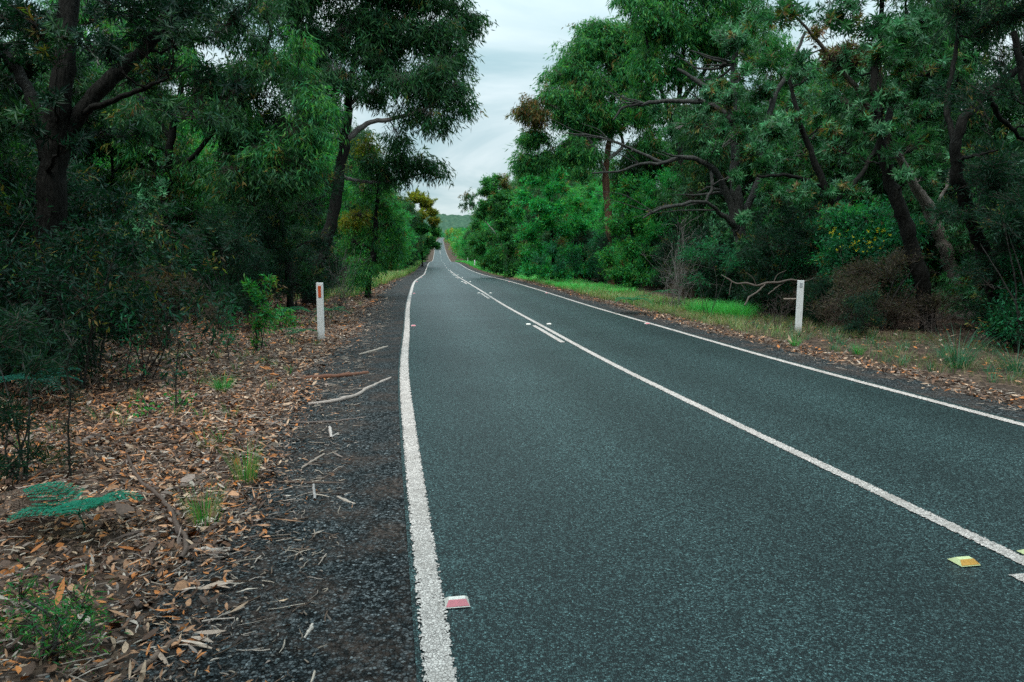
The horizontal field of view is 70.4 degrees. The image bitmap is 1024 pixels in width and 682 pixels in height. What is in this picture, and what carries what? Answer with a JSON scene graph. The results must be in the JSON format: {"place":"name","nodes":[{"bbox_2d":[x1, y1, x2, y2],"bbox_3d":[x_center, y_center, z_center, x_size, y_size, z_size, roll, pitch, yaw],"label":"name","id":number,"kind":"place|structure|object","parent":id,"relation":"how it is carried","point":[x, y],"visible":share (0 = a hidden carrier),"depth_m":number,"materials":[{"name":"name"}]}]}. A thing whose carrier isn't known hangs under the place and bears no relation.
{"place":"outdoors","nodes":[
{"label":"outdoors","id":0,"kind":"place"},
{"bbox_2d":[45,362,367,681],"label":"fallen leaves","id":1,"kind":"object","parent":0,"point":[204,610],"depth_m":3.45,"materials":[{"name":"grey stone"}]},
{"bbox_2d":[122,262,428,681],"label":"road shoulder","id":2,"kind":"object","parent":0,"point":[366,632],"visible":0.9,"depth_m":3.44},
{"bbox_2d":[154,630,226,667],"bbox_3d":[-1.193,1.123,2.687,0.148,0.057,0.226,6,9,41],"label":"dry leaf spray","id":3,"kind":"object","parent":2,"relation":"on","point":[161,656],"visible":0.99,"depth_m":2.70,"materials":[{"name":"beige plant"}]},
{"bbox_2d":[0,0,1022,215],"label":"sky","id":4,"kind":"structure","parent":0,"point":[514,54],"materials":[{"name":"white"}]},
{"bbox_2d":[0,238,1023,681],"bbox_3d":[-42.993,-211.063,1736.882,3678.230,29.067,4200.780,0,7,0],"label":"ground","id":5,"kind":"structure","parent":0,"point":[920,352],"depth_m":6.76,"materials":[{"name":"soil"}]},
{"bbox_2d":[0,92,35,318],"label":"wattle tree","id":6,"kind":"object","parent":5,"relation":"on","point":[6,150],"visible":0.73,"depth_m":9.52,"materials":[{"name":"green plant"}]},
{"bbox_2d":[0,484,72,525],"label":"bracken fern","id":7,"kind":"object","parent":5,"relation":"on","point":[9,502],"visible":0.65,"depth_m":3.90,"materials":[{"name":"green plant"}]},
{"bbox_2d":[0,291,81,491],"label":"leafy shrub","id":8,"kind":"object","parent":5,"relation":"on","point":[18,325],"visible":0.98,"depth_m":4.81,"materials":[{"name":"green plant"}]},
{"bbox_2d":[0,125,81,344],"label":"tea tree shrub","id":9,"kind":"object","parent":5,"relation":"on","point":[8,174],"visible":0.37,"depth_m":10.50,"materials":[{"name":"green plant"}]},
{"bbox_2d":[0,125,130,317],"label":"tea tree shrub","id":10,"kind":"object","parent":5,"relation":"on","point":[76,174],"visible":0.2,"depth_m":13.19,"materials":[{"name":"green plant"}]},
{"bbox_2d":[0,558,131,673],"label":"feathery shrub","id":11,"kind":"object","parent":5,"relation":"on","point":[57,627],"visible":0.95,"depth_m":2.64,"materials":[{"name":"green plant"}]},
{"bbox_2d":[41,310,93,481],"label":"sapling","id":12,"kind":"object","parent":5,"relation":"on","point":[68,424],"visible":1,"depth_m":4.67,"materials":[{"name":"green plant"}]},
{"bbox_2d":[0,0,142,310],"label":"wattle tree","id":13,"kind":"object","parent":5,"relation":"on","point":[87,79],"visible":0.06,"depth_m":15.42,"materials":[{"name":"green plant"}]},
{"bbox_2d":[6,481,143,530],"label":"bracken fern","id":14,"kind":"object","parent":5,"relation":"on","point":[94,501],"visible":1,"depth_m":3.81,"materials":[{"name":"green plant"}]},
{"bbox_2d":[0,196,182,399],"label":"leafy shrub","id":15,"kind":"object","parent":5,"relation":"on","point":[67,250],"visible":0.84,"depth_m":7.75,"materials":[{"name":"green plant"}]},
{"bbox_2d":[0,158,197,372],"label":"leafy shrub","id":16,"kind":"object","parent":5,"relation":"on","point":[113,203],"visible":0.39,"depth_m":9.24,"materials":[{"name":"green plant"}]},
{"bbox_2d":[37,0,163,162],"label":"gum tree","id":17,"kind":"object","parent":5,"relation":"on","point":[89,26],"visible":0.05,"depth_m":29.19,"materials":[{"name":"green plant"}]},
{"bbox_2d":[93,304,151,390],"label":"sapling","id":18,"kind":"object","parent":5,"relation":"on","point":[126,325],"visible":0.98,"depth_m":7.92,"materials":[{"name":"green plant"}]},
{"bbox_2d":[34,63,225,310],"bbox_3d":[-10.082,-3.616,18.067,5.394,6.125,4.410,0,7,2],"label":"wattle tree","id":19,"kind":"object","parent":5,"relation":"on","point":[112,154],"visible":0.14,"depth_m":17.84,"materials":[{"name":"green plant"}]},
{"bbox_2d":[0,0,261,374],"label":"banksia tree","id":20,"kind":"object","parent":5,"relation":"on","point":[57,132],"visible":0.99,"depth_m":8.70,"materials":[{"name":"green plant"}]},
{"bbox_2d":[76,144,234,317],"bbox_3d":[-8.201,-2.532,16.101,3.875,4.178,3.174,2,7,14],"label":"banksia shrub","id":21,"kind":"object","parent":5,"relation":"on","point":[153,201],"visible":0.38,"depth_m":15.53,"materials":[{"name":"green plant"}]},
{"bbox_2d":[75,188,243,381],"bbox_3d":[-4.116,-0.637,8.420,2.153,2.292,1.183,0,7,0],"label":"leafy shrub","id":22,"kind":"object","parent":5,"relation":"on","point":[167,270],"visible":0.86,"depth_m":8.41,"materials":[{"name":"green plant"}]},
{"bbox_2d":[93,117,225,292],"bbox_3d":[-10.881,-4.245,22.498,4.191,5.992,4.479,-2,7,-20],"label":"wattle tree","id":23,"kind":"object","parent":5,"relation":"on","point":[203,152],"visible":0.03,"depth_m":21.73,"materials":[{"name":"green plant"}]},
{"bbox_2d":[92,253,255,348],"bbox_3d":[-5.513,-0.622,11.824,2.554,1.667,2.044,-1,7,-12],"label":"heath shrub","id":24,"kind":"object","parent":5,"relation":"on","point":[180,292],"visible":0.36,"depth_m":11.78,"materials":[{"name":"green plant"}]},
{"bbox_2d":[150,303,202,410],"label":"sapling","id":25,"kind":"object","parent":5,"relation":"on","point":[175,372],"visible":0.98,"depth_m":6.88,"materials":[{"name":"green plant"}]},
{"bbox_2d":[172,476,231,529],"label":"grass tuft","id":26,"kind":"object","parent":5,"relation":"on","point":[207,505],"visible":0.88,"depth_m":3.94,"materials":[{"name":"green plant"}]},
{"bbox_2d":[165,203,276,330],"bbox_3d":[-5.626,-1.435,14.281,2.193,2.570,2.535,-3,7,-28],"label":"tea tree shrub","id":27,"kind":"object","parent":5,"relation":"on","point":[248,249],"visible":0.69,"depth_m":14.22,"materials":[{"name":"green plant"}]},
{"bbox_2d":[94,0,355,320],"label":"gum tree","id":28,"kind":"object","parent":5,"relation":"on","point":[252,159],"visible":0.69,"depth_m":15.01,"materials":[{"name":"green plant"}]},
{"bbox_2d":[187,239,285,318],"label":"leafy shrub","id":29,"kind":"object","parent":5,"relation":"on","point":[249,308],"visible":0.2,"depth_m":15.85,"materials":[{"name":"green plant"}]},
{"bbox_2d":[212,435,269,484],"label":"grass tuft","id":30,"kind":"object","parent":5,"relation":"on","point":[249,472],"visible":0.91,"depth_m":4.69,"materials":[{"name":"green plant"}]},
{"bbox_2d":[202,209,304,314],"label":"tea tree shrub","id":31,"kind":"object","parent":5,"relation":"on","point":[286,257],"visible":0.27,"depth_m":17.95,"materials":[{"name":"green plant"}]},
{"bbox_2d":[239,273,286,351],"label":"leafy shrub","id":32,"kind":"object","parent":5,"relation":"on","point":[260,297],"visible":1,"depth_m":11.21,"materials":[{"name":"green plant"}]},
{"bbox_2d":[209,126,347,278],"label":"wattle tree","id":33,"kind":"object","parent":5,"relation":"on","point":[316,221],"visible":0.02,"depth_m":29.00,"materials":[{"name":"green plant"}]},
{"bbox_2d":[263,298,300,334],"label":"leafy shrub","id":34,"kind":"object","parent":5,"relation":"on","point":[290,317],"visible":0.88,"depth_m":13.41,"materials":[{"name":"green plant"}]},
{"bbox_2d":[219,155,352,311],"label":"tea tree","id":35,"kind":"object","parent":5,"relation":"on","point":[278,220],"visible":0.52,"depth_m":18.53,"materials":[{"name":"green plant"}]},
{"bbox_2d":[263,229,332,307],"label":"leafy shrub","id":36,"kind":"object","parent":5,"relation":"on","point":[309,291],"visible":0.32,"depth_m":20.50,"materials":[{"name":"green plant"}]},
{"bbox_2d":[271,226,352,302],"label":"tea tree shrub","id":37,"kind":"object","parent":5,"relation":"on","point":[324,277],"visible":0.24,"depth_m":21.87,"materials":[{"name":"green plant"}]},
{"bbox_2d":[316,283,324,340],"bbox_3d":[-3.326,-0.493,12.595,0.112,1.040,0.055,0,7,0],"label":"guide post","id":38,"kind":"object","parent":5,"relation":"on","point":[320,310],"visible":0.86,"depth_m":12.58,"materials":[{"name":"white plastic"}]},
{"bbox_2d":[292,131,356,287],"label":"wattle tree","id":39,"kind":"object","parent":5,"relation":"on","point":[336,234],"visible":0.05,"depth_m":31.14,"materials":[{"name":"green plant"}]},
{"bbox_2d":[280,99,388,212],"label":"gum tree","id":40,"kind":"object","parent":5,"relation":"on","point":[352,144],"visible":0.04,"depth_m":43.49,"materials":[{"name":"green plant"}]},
{"bbox_2d":[318,239,369,308],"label":"bare shrub","id":41,"kind":"object","parent":5,"relation":"on","point":[339,292],"visible":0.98,"depth_m":19.96,"materials":[{"name":"brown plant"}]},
{"bbox_2d":[238,0,498,304],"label":"gum tree","id":42,"kind":"object","parent":5,"relation":"on","point":[381,42],"visible":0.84,"depth_m":21.14,"materials":[{"name":"green plant"}]},
{"bbox_2d":[330,155,415,297],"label":"wattle tree","id":43,"kind":"object","parent":5,"relation":"on","point":[356,220],"visible":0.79,"depth_m":24.76,"materials":[{"name":"green plant"}]},
{"bbox_2d":[367,177,413,271],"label":"wattle tree","id":44,"kind":"object","parent":5,"relation":"on","point":[403,216],"visible":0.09,"depth_m":62.69,"materials":[{"name":"green plant"}]},
{"bbox_2d":[392,193,425,267],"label":"wattle tree","id":45,"kind":"object","parent":5,"relation":"on","point":[410,209],"visible":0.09,"depth_m":82.20,"materials":[{"name":"green plant"}]},
{"bbox_2d":[402,188,442,266],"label":"wattle tree","id":46,"kind":"object","parent":5,"relation":"on","point":[426,202],"visible":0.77,"depth_m":103.16,"materials":[{"name":"green plant"}]},
{"bbox_2d":[425,226,468,259],"bbox_3d":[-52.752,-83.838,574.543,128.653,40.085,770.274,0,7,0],"label":"distant wood","id":47,"kind":"object","parent":5,"relation":"on","point":[451,236],"visible":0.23,"depth_m":312.04,"materials":[{"name":"green plant"}]},
{"bbox_2d":[466,172,537,277],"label":"wattle tree","id":48,"kind":"object","parent":5,"relation":"on","point":[494,185],"visible":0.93,"depth_m":50.99,"materials":[{"name":"green plant"}]},
{"bbox_2d":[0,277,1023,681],"bbox_3d":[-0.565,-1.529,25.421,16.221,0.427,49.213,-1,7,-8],"label":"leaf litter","id":49,"kind":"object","parent":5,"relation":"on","point":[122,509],"visible":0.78,"depth_m":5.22,"materials":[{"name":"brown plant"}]},
{"bbox_2d":[126,455,188,559],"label":"fallen branch","id":50,"kind":"object","parent":49,"relation":"on","point":[183,533],"visible":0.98,"depth_m":4.03,"materials":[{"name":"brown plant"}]},
{"bbox_2d":[8,260,1023,448],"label":"verge grass","id":51,"kind":"structure","parent":5,"relation":"on","point":[720,311],"depth_m":16.47,"materials":[{"name":"green plant"}]},
{"bbox_2d":[511,188,545,265],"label":"wattle tree","id":52,"kind":"object","parent":5,"relation":"on","point":[529,217],"visible":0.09,"depth_m":61.59,"materials":[{"name":"green plant"}]},
{"bbox_2d":[505,166,594,280],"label":"wattle tree","id":53,"kind":"object","parent":5,"relation":"on","point":[548,222],"visible":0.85,"depth_m":39.20,"materials":[{"name":"green plant"}]},
{"bbox_2d":[524,228,590,280],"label":"leafy shrub","id":54,"kind":"object","parent":5,"relation":"on","point":[559,266],"visible":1,"depth_m":35.65,"materials":[{"name":"green plant"}]},
{"bbox_2d":[535,126,619,190],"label":"gum tree","id":55,"kind":"object","parent":5,"relation":"on","point":[584,175],"visible":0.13,"depth_m":60.90,"materials":[{"name":"green plant"}]},
{"bbox_2d":[556,178,602,253],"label":"wattle tree","id":56,"kind":"object","parent":5,"relation":"on","point":[589,188],"visible":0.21,"depth_m":49.46,"materials":[{"name":"green plant"}]},
{"bbox_2d":[503,12,673,285],"bbox_3d":[3.630,-8.764,33.636,8.253,12.581,4.532,0,7,0],"label":"gum tree","id":57,"kind":"object","parent":5,"relation":"on","point":[575,74],"visible":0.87,"depth_m":32.48,"materials":[{"name":"green plant"}]},
{"bbox_2d":[573,180,614,237],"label":"wattle tree","id":58,"kind":"object","parent":5,"relation":"on","point":[592,215],"visible":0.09,"depth_m":47.21,"materials":[{"name":"green plant"}]},
{"bbox_2d":[583,232,644,285],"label":"tea tree shrub","id":59,"kind":"object","parent":5,"relation":"on","point":[603,244],"visible":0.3,"depth_m":33.83,"materials":[{"name":"green plant"}]},
{"bbox_2d":[593,171,665,289],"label":"wattle tree","id":60,"kind":"object","parent":5,"relation":"on","point":[639,227],"visible":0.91,"depth_m":29.46,"materials":[{"name":"green plant"}]},
{"bbox_2d":[604,165,682,267],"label":"wattle tree","id":61,"kind":"object","parent":5,"relation":"on","point":[664,177],"visible":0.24,"depth_m":31.94,"materials":[{"name":"green plant"}]},
{"bbox_2d":[598,125,697,283],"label":"wattle tree","id":62,"kind":"object","parent":5,"relation":"on","point":[623,162],"visible":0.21,"depth_m":34.23,"materials":[{"name":"green plant"}]},
{"bbox_2d":[654,220,700,292],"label":"tea tree shrub","id":63,"kind":"object","parent":5,"relation":"on","point":[664,246],"visible":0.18,"depth_m":27.13,"materials":[{"name":"green plant"}]},
{"bbox_2d":[641,211,716,307],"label":"bare shrub","id":64,"kind":"object","parent":5,"relation":"on","point":[677,282],"visible":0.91,"depth_m":20.45,"materials":[{"name":"brown plant"}]},
{"bbox_2d":[552,13,830,307],"bbox_3d":[4.975,-4.788,19.368,7.825,8.130,3.194,0,7,0],"label":"banksia tree","id":65,"kind":"object","parent":5,"relation":"on","point":[732,40],"visible":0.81,"depth_m":19.46,"materials":[{"name":"green plant"}]},
{"bbox_2d":[605,0,796,222],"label":"gum tree","id":66,"kind":"object","parent":5,"relation":"on","point":[683,28],"visible":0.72,"depth_m":27.21,"materials":[{"name":"green plant"}]},
{"bbox_2d":[678,215,734,302],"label":"tea tree shrub","id":67,"kind":"object","parent":5,"relation":"on","point":[696,264],"visible":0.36,"depth_m":21.99,"materials":[{"name":"green plant"}]},
{"bbox_2d":[673,233,757,315],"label":"leafy shrub","id":68,"kind":"object","parent":5,"relation":"on","point":[707,248],"visible":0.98,"depth_m":17.76,"materials":[{"name":"green plant"}]},
{"bbox_2d":[695,231,737,303],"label":"tea tree shrub","id":69,"kind":"object","parent":5,"relation":"on","point":[723,297],"visible":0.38,"depth_m":20.28,"materials":[{"name":"green plant"}]},
{"bbox_2d":[638,78,813,295],"bbox_3d":[7.426,-5.237,25.603,6.789,7.709,5.550,-3,7,-26],"label":"wattle tree","id":70,"kind":"object","parent":5,"relation":"on","point":[697,139],"visible":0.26,"depth_m":24.73,"materials":[{"name":"green plant"}]},
{"bbox_2d":[695,172,798,281],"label":"banksia shrub","id":71,"kind":"object","parent":5,"relation":"on","point":[747,230],"visible":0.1,"depth_m":21.67,"materials":[{"name":"green plant"}]},
{"bbox_2d":[713,235,781,308],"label":"leafy shrub","id":72,"kind":"object","parent":5,"relation":"on","point":[736,278],"visible":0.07,"depth_m":19.68,"materials":[{"name":"green plant"}]},
{"bbox_2d":[718,224,802,312],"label":"tea tree shrub","id":73,"kind":"object","parent":5,"relation":"on","point":[738,289],"visible":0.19,"depth_m":18.74,"materials":[{"name":"green plant"}]},
{"bbox_2d":[710,25,834,173],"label":"gum tree","id":74,"kind":"object","parent":5,"relation":"on","point":[778,50],"visible":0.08,"depth_m":31.10,"materials":[{"name":"green plant"}]},
{"bbox_2d":[731,199,818,279],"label":"tea tree shrub","id":75,"kind":"object","parent":5,"relation":"on","point":[763,213],"visible":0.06,"depth_m":20.94,"materials":[{"name":"green plant"}]},
{"bbox_2d":[733,205,828,317],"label":"tea tree shrub","id":76,"kind":"object","parent":5,"relation":"on","point":[796,233],"visible":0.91,"depth_m":17.01,"materials":[{"name":"green plant"}]},
{"bbox_2d":[762,242,827,315],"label":"leafy shrub","id":77,"kind":"object","parent":5,"relation":"on","point":[794,262],"visible":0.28,"depth_m":17.66,"materials":[{"name":"green plant"}]},
{"bbox_2d":[795,280,803,332],"bbox_3d":[5.524,-0.650,13.937,0.115,1.030,0.053,1,7,0],"label":"guide post","id":78,"kind":"object","parent":5,"relation":"on","point":[799,303],"visible":0.88,"depth_m":13.91,"materials":[{"name":"white plastic"}]},
{"bbox_2d":[802,272,839,326],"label":"tea tree shrub","id":79,"kind":"object","parent":5,"relation":"on","point":[809,289],"visible":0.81,"depth_m":15.22,"materials":[{"name":"green plant"}]},
{"bbox_2d":[740,56,944,309],"bbox_3d":[7.917,-3.609,17.187,5.096,6.201,2.190,0,7,0],"label":"banksia tree","id":80,"kind":"object","parent":5,"relation":"on","point":[802,133],"visible":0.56,"depth_m":16.95,"materials":[{"name":"green plant"}]},
{"bbox_2d":[783,198,914,309],"bbox_3d":[8.098,-2.102,18.013,2.652,2.974,2.798,-4,7,-29],"label":"leafy shrub","id":81,"kind":"object","parent":5,"relation":"on","point":[824,231],"visible":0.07,"depth_m":17.71,"materials":[{"name":"green plant"}]},
{"bbox_2d":[757,63,943,275],"bbox_3d":[11.330,-5.154,23.991,6.820,7.744,5.576,0,7,-3],"label":"wattle tree","id":82,"kind":"object","parent":5,"relation":"on","point":[823,163],"visible":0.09,"depth_m":23.58,"materials":[{"name":"green plant"}]},
{"bbox_2d":[784,172,918,273],"bbox_3d":[9.051,-2.859,20.392,3.748,3.800,3.243,-1,7,-9],"label":"tea tree shrub","id":83,"kind":"object","parent":5,"relation":"on","point":[817,204],"visible":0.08,"depth_m":19.91,"materials":[{"name":"green plant"}]},
{"bbox_2d":[803,195,903,293],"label":"flowering shrub","id":84,"kind":"object","parent":5,"relation":"on","point":[857,213],"visible":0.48,"depth_m":16.36,"materials":[{"name":"green plant"}]},
{"bbox_2d":[803,223,906,317],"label":"leafy shrub","id":85,"kind":"object","parent":5,"relation":"on","point":[835,254],"visible":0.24,"depth_m":15.88,"materials":[{"name":"green plant"}]},
{"bbox_2d":[741,0,979,320],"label":"banksia tree","id":86,"kind":"object","parent":5,"relation":"on","point":[784,9],"visible":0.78,"depth_m":13.67,"materials":[{"name":"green plant"}]},
{"bbox_2d":[832,287,894,337],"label":"leafy shrub","id":87,"kind":"object","parent":5,"relation":"on","point":[863,301],"visible":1,"depth_m":13.14,"materials":[{"name":"green plant"}]},
{"bbox_2d":[806,265,921,329],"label":"heath shrub","id":88,"kind":"object","parent":5,"relation":"on","point":[852,282],"visible":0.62,"depth_m":14.56,"materials":[{"name":"brown plant"}]},
{"bbox_2d":[813,193,944,318],"bbox_3d":[8.213,-1.909,16.341,2.642,2.962,2.787,6,9,43],"label":"leafy shrub","id":89,"kind":"object","parent":5,"relation":"on","point":[893,232],"visible":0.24,"depth_m":16.12,"materials":[{"name":"green plant"}]},
{"bbox_2d":[804,239,967,330],"bbox_3d":[7.149,-1.081,14.514,2.970,1.938,2.376,0,7,1],"label":"heath shrub","id":90,"kind":"object","parent":5,"relation":"on","point":[893,264],"visible":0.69,"depth_m":14.22,"materials":[{"name":"brown plant"}]},
{"bbox_2d":[797,0,988,331],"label":"banksia tree","id":91,"kind":"object","parent":5,"relation":"on","point":[904,27],"visible":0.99,"depth_m":13.66,"materials":[{"name":"green plant"}]},
{"bbox_2d":[821,0,1023,200],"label":"gum tree","id":92,"kind":"object","parent":5,"relation":"on","point":[916,88],"visible":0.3,"depth_m":19.77,"materials":[{"name":"green plant"}]},
{"bbox_2d":[888,125,1014,306],"bbox_3d":[11.600,-3.166,18.998,3.446,4.786,4.215,3,7,26],"label":"wattle tree","id":93,"kind":"object","parent":5,"relation":"on","point":[936,274],"visible":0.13,"depth_m":19.00,"materials":[{"name":"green plant"}]},
{"bbox_2d":[899,321,1013,368],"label":"grass tussock","id":94,"kind":"object","parent":5,"relation":"on","point":[960,362],"depth_m":9.57,"materials":[{"name":"green plant"}]},
{"bbox_2d":[912,0,1023,337],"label":"tea tree","id":95,"kind":"object","parent":5,"relation":"on","point":[956,134],"visible":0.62,"depth_m":12.01,"materials":[{"name":"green plant"}]},
{"bbox_2d":[919,131,1023,310],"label":"tea tree shrub","id":96,"kind":"object","parent":5,"relation":"on","point":[930,238],"visible":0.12,"depth_m":15.43,"materials":[{"name":"green plant"}]},
{"bbox_2d":[923,30,1023,344],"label":"tea tree","id":97,"kind":"object","parent":5,"relation":"on","point":[997,174],"visible":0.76,"depth_m":11.59,"materials":[{"name":"green plant"}]},
{"bbox_2d":[928,114,1023,320],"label":"banksia shrub","id":98,"kind":"object","parent":5,"relation":"on","point":[969,295],"visible":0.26,"depth_m":14.30,"materials":[{"name":"green plant"}]},
{"bbox_2d":[938,179,1023,352],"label":"tea tree shrub","id":99,"kind":"object","parent":5,"relation":"on","point":[1010,222],"visible":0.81,"depth_m":11.22,"materials":[{"name":"green plant"}]},
{"bbox_2d":[964,238,1023,349],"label":"leafy shrub","id":100,"kind":"object","parent":5,"relation":"on","point":[1008,320],"visible":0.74,"depth_m":11.44,"materials":[{"name":"green plant"}]},
{"bbox_2d":[992,112,1023,238],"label":"wattle tree","id":101,"kind":"object","parent":5,"relation":"on","point":[1020,130],"visible":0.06,"depth_m":17.36,"materials":[{"name":"green plant"}]},
{"bbox_2d":[423,214,604,236],"bbox_3d":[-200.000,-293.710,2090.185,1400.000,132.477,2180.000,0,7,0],"label":"hill","id":102,"kind":"structure","parent":0,"point":[451,221],"depth_m":1583.11,"materials":[{"name":"green plant"}]},
{"bbox_2d":[398,238,1023,681],"bbox_3d":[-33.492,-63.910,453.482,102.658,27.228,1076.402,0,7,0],"label":"road","id":103,"kind":"structure","parent":0,"point":[592,518],"depth_m":4.20,"materials":[{"name":"grey asphalt"}]},
{"bbox_2d":[399,242,1023,681],"bbox_3d":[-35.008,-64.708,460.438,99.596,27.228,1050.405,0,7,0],"label":"road markings","id":104,"kind":"structure","parent":103,"relation":"on","point":[435,648],"depth_m":4.18,"materials":[{"name":"paint"}]},
{"bbox_2d":[457,262,1023,420],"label":"road shoulder","id":105,"kind":"object","parent":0,"point":[916,386],"visible":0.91,"depth_m":9.57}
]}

